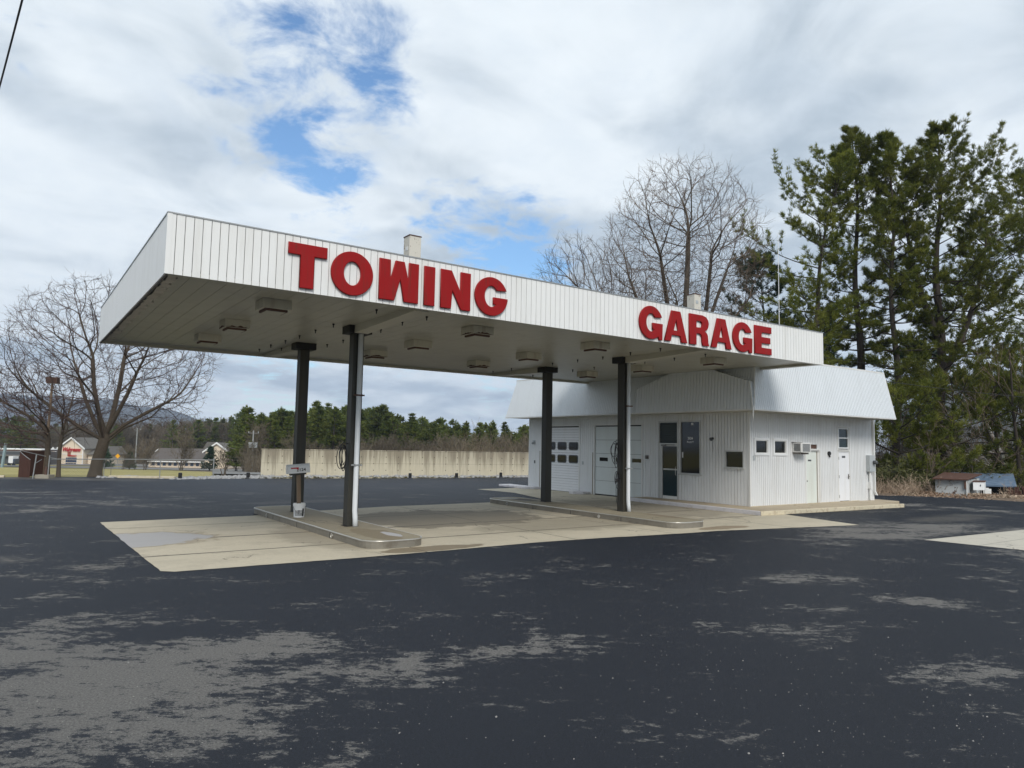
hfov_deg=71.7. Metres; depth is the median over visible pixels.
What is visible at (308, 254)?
sign letter
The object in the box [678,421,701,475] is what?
office window
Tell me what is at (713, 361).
canopy lamp
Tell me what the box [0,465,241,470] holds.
road
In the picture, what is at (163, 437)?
leafless tree
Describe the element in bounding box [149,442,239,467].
long shop
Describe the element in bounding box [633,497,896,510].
walkway
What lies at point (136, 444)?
utility pole
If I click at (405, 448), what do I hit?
leafless tree
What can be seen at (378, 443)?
leafless tree
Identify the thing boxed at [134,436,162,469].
leafless tree
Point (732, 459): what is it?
small window
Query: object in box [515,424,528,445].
conifer
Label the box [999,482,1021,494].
dry brush
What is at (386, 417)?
conifer
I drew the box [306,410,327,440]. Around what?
conifer
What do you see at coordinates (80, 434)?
leafless tree
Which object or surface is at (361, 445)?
leafless tree
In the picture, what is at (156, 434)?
leafless tree
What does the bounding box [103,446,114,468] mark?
spruce
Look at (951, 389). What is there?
overhead wire
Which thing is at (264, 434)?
leafless tree
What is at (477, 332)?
canopy lamp
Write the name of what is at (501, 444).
leafless tree
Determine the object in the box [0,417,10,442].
conifer
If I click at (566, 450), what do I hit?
garage door
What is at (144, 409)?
hills
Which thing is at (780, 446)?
side window
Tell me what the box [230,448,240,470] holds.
leafless tree
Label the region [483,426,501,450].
conifer
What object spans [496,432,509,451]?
leafless tree
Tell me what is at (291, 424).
conifer
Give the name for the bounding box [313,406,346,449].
conifer
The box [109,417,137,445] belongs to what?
leafless tree
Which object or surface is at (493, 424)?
conifer
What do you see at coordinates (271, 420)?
conifer
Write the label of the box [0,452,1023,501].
ground
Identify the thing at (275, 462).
retaining wall
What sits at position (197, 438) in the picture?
conifer
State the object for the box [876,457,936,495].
green brush
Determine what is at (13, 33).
overhead wire
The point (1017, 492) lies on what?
dry brush
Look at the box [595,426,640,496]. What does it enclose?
garage door
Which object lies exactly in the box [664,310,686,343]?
sign letter
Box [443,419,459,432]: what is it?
conifer
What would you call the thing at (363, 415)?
conifer
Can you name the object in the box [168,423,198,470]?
leafless tree
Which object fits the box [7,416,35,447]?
conifer
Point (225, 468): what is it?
leafless tree
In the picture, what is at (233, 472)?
driveway
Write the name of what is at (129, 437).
leafless tree
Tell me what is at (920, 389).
pine tree
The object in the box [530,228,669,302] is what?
leafless tree
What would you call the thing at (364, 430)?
conifer
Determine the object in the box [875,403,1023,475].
woodland brush
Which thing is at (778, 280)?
roof mast
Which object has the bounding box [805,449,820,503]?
side door
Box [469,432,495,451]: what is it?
leafless tree
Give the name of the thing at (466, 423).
conifer
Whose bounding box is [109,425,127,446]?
conifer
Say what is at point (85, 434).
leafless tree
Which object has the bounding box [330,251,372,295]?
sign letter
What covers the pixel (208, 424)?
conifer
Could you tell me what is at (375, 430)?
conifer
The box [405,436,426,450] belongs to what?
leafless tree
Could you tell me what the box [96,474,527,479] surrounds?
riprap
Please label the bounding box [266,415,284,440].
conifer
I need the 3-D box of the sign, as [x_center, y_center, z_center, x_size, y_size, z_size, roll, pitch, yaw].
[-5.702,2.803,18.820,0.611,1.397,0.200,4,-6,-28]
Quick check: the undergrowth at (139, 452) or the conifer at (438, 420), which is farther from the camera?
the undergrowth at (139, 452)
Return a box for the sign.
[286,463,309,502]
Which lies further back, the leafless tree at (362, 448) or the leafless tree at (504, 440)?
the leafless tree at (504, 440)
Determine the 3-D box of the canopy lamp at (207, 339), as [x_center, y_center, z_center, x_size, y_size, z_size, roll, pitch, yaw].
[-8.309,-1.214,19.356,0.580,0.242,0.580,4,-6,-35]
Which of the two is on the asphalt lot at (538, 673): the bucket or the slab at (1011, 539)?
the slab at (1011, 539)
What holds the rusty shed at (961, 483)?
on the ground
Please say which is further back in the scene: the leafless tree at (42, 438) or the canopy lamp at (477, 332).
the leafless tree at (42, 438)
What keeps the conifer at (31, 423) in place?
on the ground
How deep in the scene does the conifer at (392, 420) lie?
135.06 m
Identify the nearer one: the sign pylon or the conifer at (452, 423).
the conifer at (452, 423)
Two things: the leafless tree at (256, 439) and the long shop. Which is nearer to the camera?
the leafless tree at (256, 439)
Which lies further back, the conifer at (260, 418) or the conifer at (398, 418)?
the conifer at (398, 418)
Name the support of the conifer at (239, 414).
on the ground
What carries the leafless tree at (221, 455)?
on the ground
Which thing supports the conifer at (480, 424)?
on the ground
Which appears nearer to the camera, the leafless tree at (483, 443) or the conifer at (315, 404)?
the leafless tree at (483, 443)
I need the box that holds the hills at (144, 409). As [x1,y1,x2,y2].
[0,393,215,436]
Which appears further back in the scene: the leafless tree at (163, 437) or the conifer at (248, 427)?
the leafless tree at (163, 437)
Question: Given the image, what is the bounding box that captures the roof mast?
[778,250,779,323]
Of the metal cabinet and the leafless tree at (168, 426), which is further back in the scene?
the leafless tree at (168, 426)
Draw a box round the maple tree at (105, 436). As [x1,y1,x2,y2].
[0,266,225,476]
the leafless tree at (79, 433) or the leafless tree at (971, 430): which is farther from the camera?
the leafless tree at (79, 433)
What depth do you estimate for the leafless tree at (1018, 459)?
43.56 m
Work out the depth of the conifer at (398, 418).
147.41 m
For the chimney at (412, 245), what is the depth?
14.90 m
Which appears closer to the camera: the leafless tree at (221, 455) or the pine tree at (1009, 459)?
the pine tree at (1009, 459)
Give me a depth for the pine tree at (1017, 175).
57.01 m
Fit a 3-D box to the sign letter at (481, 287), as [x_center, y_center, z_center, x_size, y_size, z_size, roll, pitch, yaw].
[-0.457,-1.917,15.552,0.859,0.860,0.052,4,-6,-35]
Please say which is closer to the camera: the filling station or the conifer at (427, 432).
the conifer at (427, 432)
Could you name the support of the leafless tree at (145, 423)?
on the ground
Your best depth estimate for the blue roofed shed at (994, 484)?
39.65 m
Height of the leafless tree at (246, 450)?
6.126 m
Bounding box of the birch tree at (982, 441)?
[950,397,1006,471]
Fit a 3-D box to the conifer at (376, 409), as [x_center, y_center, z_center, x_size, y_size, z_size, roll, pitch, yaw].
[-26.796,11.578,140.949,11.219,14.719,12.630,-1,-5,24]
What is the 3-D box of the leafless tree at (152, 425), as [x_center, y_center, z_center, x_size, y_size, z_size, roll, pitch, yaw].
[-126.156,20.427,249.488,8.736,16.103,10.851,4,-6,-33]
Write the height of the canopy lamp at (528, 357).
0.242 m
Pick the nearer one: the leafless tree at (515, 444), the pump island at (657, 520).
the pump island at (657, 520)
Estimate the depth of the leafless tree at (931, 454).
39.70 m
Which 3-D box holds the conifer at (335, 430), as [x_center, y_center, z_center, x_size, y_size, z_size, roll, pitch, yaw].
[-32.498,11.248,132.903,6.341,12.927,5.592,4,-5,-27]
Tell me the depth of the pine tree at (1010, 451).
45.68 m
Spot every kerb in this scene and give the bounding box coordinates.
[108,475,175,478]
[630,497,760,515]
[760,504,903,515]
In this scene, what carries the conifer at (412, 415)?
on the ground
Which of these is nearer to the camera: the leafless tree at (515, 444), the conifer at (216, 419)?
the leafless tree at (515, 444)
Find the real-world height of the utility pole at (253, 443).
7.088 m
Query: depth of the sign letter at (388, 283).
14.25 m
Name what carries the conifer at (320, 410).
on the ground
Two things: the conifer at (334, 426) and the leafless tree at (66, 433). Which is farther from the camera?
the leafless tree at (66, 433)
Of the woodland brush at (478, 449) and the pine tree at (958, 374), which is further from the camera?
the woodland brush at (478, 449)
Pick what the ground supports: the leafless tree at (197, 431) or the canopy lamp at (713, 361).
the leafless tree at (197, 431)
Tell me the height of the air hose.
1.057 m
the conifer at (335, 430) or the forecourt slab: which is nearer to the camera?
the forecourt slab
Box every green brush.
[876,449,1023,491]
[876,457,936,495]
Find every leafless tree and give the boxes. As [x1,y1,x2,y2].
[0,357,111,476]
[35,424,64,446]
[36,426,55,448]
[53,422,84,446]
[65,422,93,437]
[69,427,86,437]
[70,423,98,437]
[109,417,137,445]
[113,431,138,449]
[115,428,135,446]
[117,443,138,469]
[121,426,141,450]
[131,416,159,433]
[131,423,159,451]
[132,421,143,455]
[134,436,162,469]
[136,425,152,454]
[143,422,163,450]
[151,426,168,447]
[155,419,169,433]
[157,419,183,438]
[158,425,182,445]
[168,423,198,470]
[183,416,209,447]
[183,417,211,446]
[204,417,235,442]
[210,442,233,470]
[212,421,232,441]
[219,457,229,475]
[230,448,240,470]
[235,439,257,469]
[242,421,272,461]
[245,418,285,454]
[278,431,308,448]
[306,435,323,448]
[360,435,376,449]
[360,438,386,449]
[360,440,372,449]
[369,436,388,449]
[375,437,404,450]
[379,434,398,448]
[380,429,415,450]
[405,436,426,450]
[425,437,437,449]
[425,442,447,450]
[431,433,458,450]
[441,433,469,450]
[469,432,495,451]
[481,437,502,451]
[494,438,507,451]
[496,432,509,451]
[503,434,527,451]
[512,439,528,451]
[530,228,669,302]
[593,152,774,319]
[913,423,950,477]
[930,375,1023,475]
[940,333,1023,489]
[949,322,1023,471]
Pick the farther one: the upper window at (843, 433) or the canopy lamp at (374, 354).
the upper window at (843, 433)
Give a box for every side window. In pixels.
[754,438,769,455]
[773,438,787,455]
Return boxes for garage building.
[505,364,895,506]
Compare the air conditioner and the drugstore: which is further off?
the drugstore
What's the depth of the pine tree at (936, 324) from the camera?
49.72 m
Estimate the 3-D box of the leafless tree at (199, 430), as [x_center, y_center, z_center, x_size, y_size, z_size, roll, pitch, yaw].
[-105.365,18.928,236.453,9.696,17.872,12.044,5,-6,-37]
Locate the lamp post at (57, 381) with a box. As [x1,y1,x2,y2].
[43,377,59,469]
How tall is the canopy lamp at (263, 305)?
0.242 m
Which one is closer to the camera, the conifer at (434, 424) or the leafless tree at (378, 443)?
the leafless tree at (378, 443)
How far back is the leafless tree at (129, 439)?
240.99 m
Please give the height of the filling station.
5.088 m
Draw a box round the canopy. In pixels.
[99,211,822,526]
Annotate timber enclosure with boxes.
[18,450,56,477]
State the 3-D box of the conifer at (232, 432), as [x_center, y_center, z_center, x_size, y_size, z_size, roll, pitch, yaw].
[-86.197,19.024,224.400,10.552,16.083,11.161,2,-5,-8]
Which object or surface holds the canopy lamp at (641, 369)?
attached to the canopy
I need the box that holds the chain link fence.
[32,455,214,478]
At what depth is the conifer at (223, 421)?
250.87 m
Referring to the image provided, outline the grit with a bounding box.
[0,519,1023,767]
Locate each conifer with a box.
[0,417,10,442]
[0,419,7,447]
[4,417,31,446]
[4,418,17,446]
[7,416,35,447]
[25,414,37,448]
[50,423,59,439]
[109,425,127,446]
[160,419,182,447]
[183,419,211,448]
[186,422,201,448]
[201,419,214,448]
[207,425,219,441]
[210,417,222,431]
[219,417,227,429]
[222,426,243,465]
[223,407,257,470]
[224,416,233,440]
[224,419,236,441]
[225,419,243,442]
[226,405,250,470]
[226,411,242,438]
[230,414,259,465]
[248,418,282,448]
[255,412,267,438]
[256,420,285,458]
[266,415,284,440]
[272,408,294,438]
[275,416,293,448]
[278,415,321,447]
[306,403,331,449]
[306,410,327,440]
[308,400,330,441]
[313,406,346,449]
[324,402,332,428]
[327,414,343,447]
[330,414,374,449]
[332,404,346,417]
[361,406,398,447]
[361,411,367,427]
[361,422,366,439]
[362,404,403,442]
[367,412,385,444]
[376,413,398,446]
[376,417,406,445]
[394,413,403,436]
[398,419,427,449]
[399,414,407,426]
[405,413,416,426]
[408,421,421,449]
[417,421,447,450]
[418,416,427,429]
[421,422,437,446]
[424,418,445,432]
[427,427,443,449]
[437,427,455,441]
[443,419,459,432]
[448,430,468,447]
[454,423,461,435]
[457,424,473,451]
[462,421,471,433]
[469,422,487,447]
[470,427,486,450]
[481,422,488,435]
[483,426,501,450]
[488,420,498,445]
[499,421,510,444]
[513,431,528,448]
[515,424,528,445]
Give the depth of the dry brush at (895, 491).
36.62 m
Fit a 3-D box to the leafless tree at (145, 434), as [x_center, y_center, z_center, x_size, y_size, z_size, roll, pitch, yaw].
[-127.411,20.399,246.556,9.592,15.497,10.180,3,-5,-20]
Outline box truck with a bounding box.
[7,456,18,464]
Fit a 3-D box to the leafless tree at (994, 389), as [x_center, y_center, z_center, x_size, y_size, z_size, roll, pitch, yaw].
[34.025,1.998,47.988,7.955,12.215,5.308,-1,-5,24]
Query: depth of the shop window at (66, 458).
213.47 m
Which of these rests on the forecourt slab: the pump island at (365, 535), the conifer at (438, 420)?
the pump island at (365, 535)
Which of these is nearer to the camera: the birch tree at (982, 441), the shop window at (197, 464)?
the birch tree at (982, 441)
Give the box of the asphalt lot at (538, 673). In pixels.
[0,477,1023,767]
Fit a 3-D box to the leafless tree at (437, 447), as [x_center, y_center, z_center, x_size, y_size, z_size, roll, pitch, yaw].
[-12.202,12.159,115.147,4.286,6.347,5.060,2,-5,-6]
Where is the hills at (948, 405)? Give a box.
[891,370,1023,459]
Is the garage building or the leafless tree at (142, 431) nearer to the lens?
the garage building
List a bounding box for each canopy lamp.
[194,333,220,344]
[219,318,250,332]
[255,297,291,315]
[364,350,386,359]
[404,339,431,350]
[461,325,493,338]
[467,360,489,368]
[516,352,541,361]
[577,371,597,378]
[580,341,609,352]
[631,365,653,373]
[700,357,726,366]
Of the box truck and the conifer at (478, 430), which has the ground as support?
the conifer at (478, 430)
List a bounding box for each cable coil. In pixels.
[336,442,347,470]
[610,440,619,467]
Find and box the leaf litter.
[877,489,1023,499]
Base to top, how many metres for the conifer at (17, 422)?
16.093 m
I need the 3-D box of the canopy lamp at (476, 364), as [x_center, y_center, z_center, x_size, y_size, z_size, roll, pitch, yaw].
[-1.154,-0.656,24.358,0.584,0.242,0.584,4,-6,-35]
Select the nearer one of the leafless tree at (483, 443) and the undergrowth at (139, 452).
the leafless tree at (483, 443)
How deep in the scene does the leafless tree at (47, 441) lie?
38.56 m
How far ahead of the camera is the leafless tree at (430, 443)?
127.03 m
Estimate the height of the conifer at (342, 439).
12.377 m
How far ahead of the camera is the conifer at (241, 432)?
143.97 m
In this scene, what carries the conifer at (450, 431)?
on the ground
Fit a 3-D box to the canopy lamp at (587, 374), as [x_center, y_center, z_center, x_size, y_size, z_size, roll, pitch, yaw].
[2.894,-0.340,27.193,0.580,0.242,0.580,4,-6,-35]
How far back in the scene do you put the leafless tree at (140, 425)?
259.21 m
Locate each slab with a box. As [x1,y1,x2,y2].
[100,488,855,571]
[927,530,1023,549]
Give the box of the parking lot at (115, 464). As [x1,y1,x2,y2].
[50,464,240,467]
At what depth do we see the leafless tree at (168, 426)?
256.07 m
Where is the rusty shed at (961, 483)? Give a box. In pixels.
[932,472,981,496]
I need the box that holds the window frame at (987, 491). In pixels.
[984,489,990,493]
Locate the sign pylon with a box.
[0,445,6,466]
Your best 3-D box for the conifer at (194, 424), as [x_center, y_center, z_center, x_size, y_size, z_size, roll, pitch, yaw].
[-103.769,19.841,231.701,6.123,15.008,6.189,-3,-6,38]
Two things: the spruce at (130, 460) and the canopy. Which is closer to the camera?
the canopy
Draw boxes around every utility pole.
[134,428,140,468]
[248,430,258,469]
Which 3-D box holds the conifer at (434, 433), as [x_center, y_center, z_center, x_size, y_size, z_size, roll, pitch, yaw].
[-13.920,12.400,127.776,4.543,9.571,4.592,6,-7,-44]
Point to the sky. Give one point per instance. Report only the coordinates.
(486, 132)
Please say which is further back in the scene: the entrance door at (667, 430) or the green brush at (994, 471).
the green brush at (994, 471)
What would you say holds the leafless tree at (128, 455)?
on the ground
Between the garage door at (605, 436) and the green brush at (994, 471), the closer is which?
the garage door at (605, 436)
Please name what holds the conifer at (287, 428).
on the ground
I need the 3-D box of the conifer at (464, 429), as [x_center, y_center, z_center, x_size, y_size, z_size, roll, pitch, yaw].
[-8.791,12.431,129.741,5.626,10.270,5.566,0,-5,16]
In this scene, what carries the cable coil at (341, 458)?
hanging from the canopy
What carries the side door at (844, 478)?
in the garage building
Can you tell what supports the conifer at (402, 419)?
on the ground
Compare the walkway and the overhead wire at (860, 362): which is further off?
the overhead wire at (860, 362)
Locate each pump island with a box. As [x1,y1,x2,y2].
[254,505,421,548]
[490,497,702,528]
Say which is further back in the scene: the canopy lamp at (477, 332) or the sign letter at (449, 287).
the canopy lamp at (477, 332)
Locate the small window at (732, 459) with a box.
[724,450,743,469]
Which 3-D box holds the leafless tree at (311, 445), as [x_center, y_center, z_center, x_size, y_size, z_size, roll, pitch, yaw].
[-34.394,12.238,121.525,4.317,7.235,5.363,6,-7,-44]
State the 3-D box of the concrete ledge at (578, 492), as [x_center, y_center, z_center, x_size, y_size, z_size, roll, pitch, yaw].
[2.987,4.961,32.422,0.710,0.115,0.950,4,-6,-35]
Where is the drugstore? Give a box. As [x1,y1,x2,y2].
[51,437,125,463]
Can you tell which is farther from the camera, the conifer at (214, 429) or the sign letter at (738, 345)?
the conifer at (214, 429)
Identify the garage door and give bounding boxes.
[551,427,578,491]
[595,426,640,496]
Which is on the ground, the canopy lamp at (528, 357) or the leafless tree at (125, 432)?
the leafless tree at (125, 432)
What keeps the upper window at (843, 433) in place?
in the garage building
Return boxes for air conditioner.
[792,442,810,453]
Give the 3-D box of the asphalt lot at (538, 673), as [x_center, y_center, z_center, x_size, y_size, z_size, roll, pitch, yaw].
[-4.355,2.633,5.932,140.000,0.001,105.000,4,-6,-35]
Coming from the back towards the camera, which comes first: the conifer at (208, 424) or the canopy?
the conifer at (208, 424)
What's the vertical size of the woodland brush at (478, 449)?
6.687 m
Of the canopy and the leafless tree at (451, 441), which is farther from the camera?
the leafless tree at (451, 441)
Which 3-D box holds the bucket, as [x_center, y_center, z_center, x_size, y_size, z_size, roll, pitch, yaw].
[-5.653,3.356,18.843,0.329,0.385,0.341,4,-6,-35]
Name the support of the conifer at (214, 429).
on the ground
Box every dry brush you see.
[876,472,950,496]
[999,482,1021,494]
[1007,486,1023,496]
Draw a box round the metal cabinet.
[972,480,985,496]
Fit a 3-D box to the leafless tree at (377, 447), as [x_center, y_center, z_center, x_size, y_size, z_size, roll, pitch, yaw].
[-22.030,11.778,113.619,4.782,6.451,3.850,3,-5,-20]
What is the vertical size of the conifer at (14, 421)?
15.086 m
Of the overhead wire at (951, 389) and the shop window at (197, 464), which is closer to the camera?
the overhead wire at (951, 389)
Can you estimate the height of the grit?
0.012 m
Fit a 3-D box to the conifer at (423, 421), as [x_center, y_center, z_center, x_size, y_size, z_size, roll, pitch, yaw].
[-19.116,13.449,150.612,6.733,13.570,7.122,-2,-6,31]
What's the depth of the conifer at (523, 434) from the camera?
128.62 m
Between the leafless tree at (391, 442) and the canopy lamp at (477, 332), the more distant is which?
the leafless tree at (391, 442)
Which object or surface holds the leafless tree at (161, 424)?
on the ground
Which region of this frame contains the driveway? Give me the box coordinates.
[212,470,260,474]
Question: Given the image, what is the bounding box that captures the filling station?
[0,448,57,463]
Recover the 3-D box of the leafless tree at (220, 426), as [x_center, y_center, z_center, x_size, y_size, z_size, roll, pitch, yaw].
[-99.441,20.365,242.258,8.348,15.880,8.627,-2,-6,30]
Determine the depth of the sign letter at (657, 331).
18.35 m
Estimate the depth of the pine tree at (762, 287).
58.31 m
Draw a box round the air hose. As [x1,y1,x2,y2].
[614,471,620,504]
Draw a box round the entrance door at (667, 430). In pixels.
[658,421,677,499]
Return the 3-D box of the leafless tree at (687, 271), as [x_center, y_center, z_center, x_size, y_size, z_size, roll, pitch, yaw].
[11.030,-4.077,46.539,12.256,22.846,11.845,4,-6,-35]
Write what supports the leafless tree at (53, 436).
on the ground
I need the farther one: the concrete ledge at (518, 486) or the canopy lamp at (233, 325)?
the concrete ledge at (518, 486)
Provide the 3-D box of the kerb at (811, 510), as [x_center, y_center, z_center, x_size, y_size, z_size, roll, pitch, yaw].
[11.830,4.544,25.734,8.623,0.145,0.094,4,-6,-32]
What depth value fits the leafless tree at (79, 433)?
236.50 m
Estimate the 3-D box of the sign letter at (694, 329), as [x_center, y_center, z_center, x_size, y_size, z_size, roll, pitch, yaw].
[5.132,-1.481,19.462,0.810,0.840,0.052,4,-6,-35]
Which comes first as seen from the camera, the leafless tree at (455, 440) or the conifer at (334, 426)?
the leafless tree at (455, 440)
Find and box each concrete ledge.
[499,484,539,488]
[569,490,589,493]
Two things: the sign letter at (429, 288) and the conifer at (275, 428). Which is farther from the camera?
the conifer at (275, 428)
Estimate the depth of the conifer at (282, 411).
140.55 m
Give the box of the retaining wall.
[260,449,528,477]
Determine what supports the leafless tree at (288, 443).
on the ground
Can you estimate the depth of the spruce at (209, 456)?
158.63 m
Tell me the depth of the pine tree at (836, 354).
61.60 m
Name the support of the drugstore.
on the ground
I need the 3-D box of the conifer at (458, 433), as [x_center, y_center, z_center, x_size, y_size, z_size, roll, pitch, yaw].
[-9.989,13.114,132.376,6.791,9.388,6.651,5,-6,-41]
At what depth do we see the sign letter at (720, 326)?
19.97 m
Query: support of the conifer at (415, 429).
on the ground
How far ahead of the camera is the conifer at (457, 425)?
139.11 m
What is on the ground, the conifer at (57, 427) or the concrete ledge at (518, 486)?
the conifer at (57, 427)
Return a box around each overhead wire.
[0,0,22,86]
[826,357,899,367]
[886,381,1020,396]
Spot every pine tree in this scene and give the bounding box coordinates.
[720,249,815,328]
[727,142,875,365]
[808,124,928,432]
[812,305,865,367]
[851,128,953,468]
[865,110,1023,472]
[874,370,986,477]
[885,339,961,462]
[886,337,1023,479]
[901,349,1023,483]
[929,148,1023,435]
[952,356,1023,471]
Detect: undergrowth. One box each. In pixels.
[0,434,230,463]
[236,446,504,471]
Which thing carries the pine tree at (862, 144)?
on the ground
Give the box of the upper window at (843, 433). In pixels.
[837,426,849,450]
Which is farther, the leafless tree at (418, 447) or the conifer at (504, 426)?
the conifer at (504, 426)
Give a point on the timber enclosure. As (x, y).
(26, 462)
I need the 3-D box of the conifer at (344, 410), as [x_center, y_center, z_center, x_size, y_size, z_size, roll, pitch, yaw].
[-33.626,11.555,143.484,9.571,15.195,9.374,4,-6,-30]
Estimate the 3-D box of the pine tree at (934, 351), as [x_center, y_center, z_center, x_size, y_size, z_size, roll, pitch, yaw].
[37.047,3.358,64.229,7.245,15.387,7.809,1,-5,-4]
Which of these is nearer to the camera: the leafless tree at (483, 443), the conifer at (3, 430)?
the leafless tree at (483, 443)
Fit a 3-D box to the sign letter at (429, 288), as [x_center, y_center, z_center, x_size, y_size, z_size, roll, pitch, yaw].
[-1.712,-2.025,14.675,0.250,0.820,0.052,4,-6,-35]
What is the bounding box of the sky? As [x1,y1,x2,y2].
[0,0,1023,451]
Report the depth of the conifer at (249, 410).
142.03 m
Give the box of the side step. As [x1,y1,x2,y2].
[865,499,898,503]
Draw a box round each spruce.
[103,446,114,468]
[122,451,136,469]
[200,446,218,469]
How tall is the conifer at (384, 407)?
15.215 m
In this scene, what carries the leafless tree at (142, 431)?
on the ground
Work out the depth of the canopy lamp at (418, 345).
19.61 m
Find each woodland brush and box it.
[434,420,528,451]
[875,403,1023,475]
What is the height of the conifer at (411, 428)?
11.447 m
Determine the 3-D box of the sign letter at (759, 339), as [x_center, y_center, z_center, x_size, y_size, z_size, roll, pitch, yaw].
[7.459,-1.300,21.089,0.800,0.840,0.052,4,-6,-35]
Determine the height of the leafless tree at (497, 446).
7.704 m
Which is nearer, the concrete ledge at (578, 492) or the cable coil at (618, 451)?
the cable coil at (618, 451)
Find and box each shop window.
[65,458,76,463]
[152,462,198,465]
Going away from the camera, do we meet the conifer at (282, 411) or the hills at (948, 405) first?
the conifer at (282, 411)
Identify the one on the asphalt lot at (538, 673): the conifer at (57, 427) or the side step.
the side step
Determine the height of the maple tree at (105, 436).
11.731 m
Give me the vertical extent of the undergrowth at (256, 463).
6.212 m
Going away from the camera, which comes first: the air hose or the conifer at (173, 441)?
the air hose
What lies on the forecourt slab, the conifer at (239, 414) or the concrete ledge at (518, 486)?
the concrete ledge at (518, 486)
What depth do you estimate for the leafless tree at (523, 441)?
117.54 m
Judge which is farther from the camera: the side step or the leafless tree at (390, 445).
the leafless tree at (390, 445)
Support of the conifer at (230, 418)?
on the ground
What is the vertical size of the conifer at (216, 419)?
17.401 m
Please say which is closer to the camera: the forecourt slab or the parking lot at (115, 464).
the forecourt slab
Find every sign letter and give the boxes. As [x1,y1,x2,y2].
[288,241,327,289]
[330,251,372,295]
[378,258,418,303]
[423,266,434,306]
[440,269,470,311]
[474,277,507,315]
[638,306,662,340]
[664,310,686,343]
[688,313,708,346]
[710,318,731,349]
[732,322,751,352]
[754,325,771,354]
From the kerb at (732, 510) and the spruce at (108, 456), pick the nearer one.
the kerb at (732, 510)
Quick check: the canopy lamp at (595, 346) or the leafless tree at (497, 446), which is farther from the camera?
the leafless tree at (497, 446)
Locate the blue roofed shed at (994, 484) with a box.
[952,472,1016,493]
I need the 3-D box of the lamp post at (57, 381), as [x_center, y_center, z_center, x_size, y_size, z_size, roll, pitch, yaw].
[-25.245,2.378,38.712,0.609,5.504,0.463,2,-5,-10]
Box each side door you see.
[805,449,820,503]
[838,451,850,501]
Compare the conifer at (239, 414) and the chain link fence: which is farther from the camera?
the conifer at (239, 414)
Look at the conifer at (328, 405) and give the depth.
153.44 m
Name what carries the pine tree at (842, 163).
on the ground
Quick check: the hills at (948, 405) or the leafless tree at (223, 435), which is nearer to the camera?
the leafless tree at (223, 435)
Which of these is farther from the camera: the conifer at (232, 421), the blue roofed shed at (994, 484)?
the conifer at (232, 421)
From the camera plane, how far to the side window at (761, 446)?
25.91 m
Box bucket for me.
[293,503,305,517]
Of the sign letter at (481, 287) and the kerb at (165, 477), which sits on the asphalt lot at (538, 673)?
the kerb at (165, 477)
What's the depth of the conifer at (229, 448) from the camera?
151.29 m
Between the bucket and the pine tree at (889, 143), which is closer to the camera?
the bucket

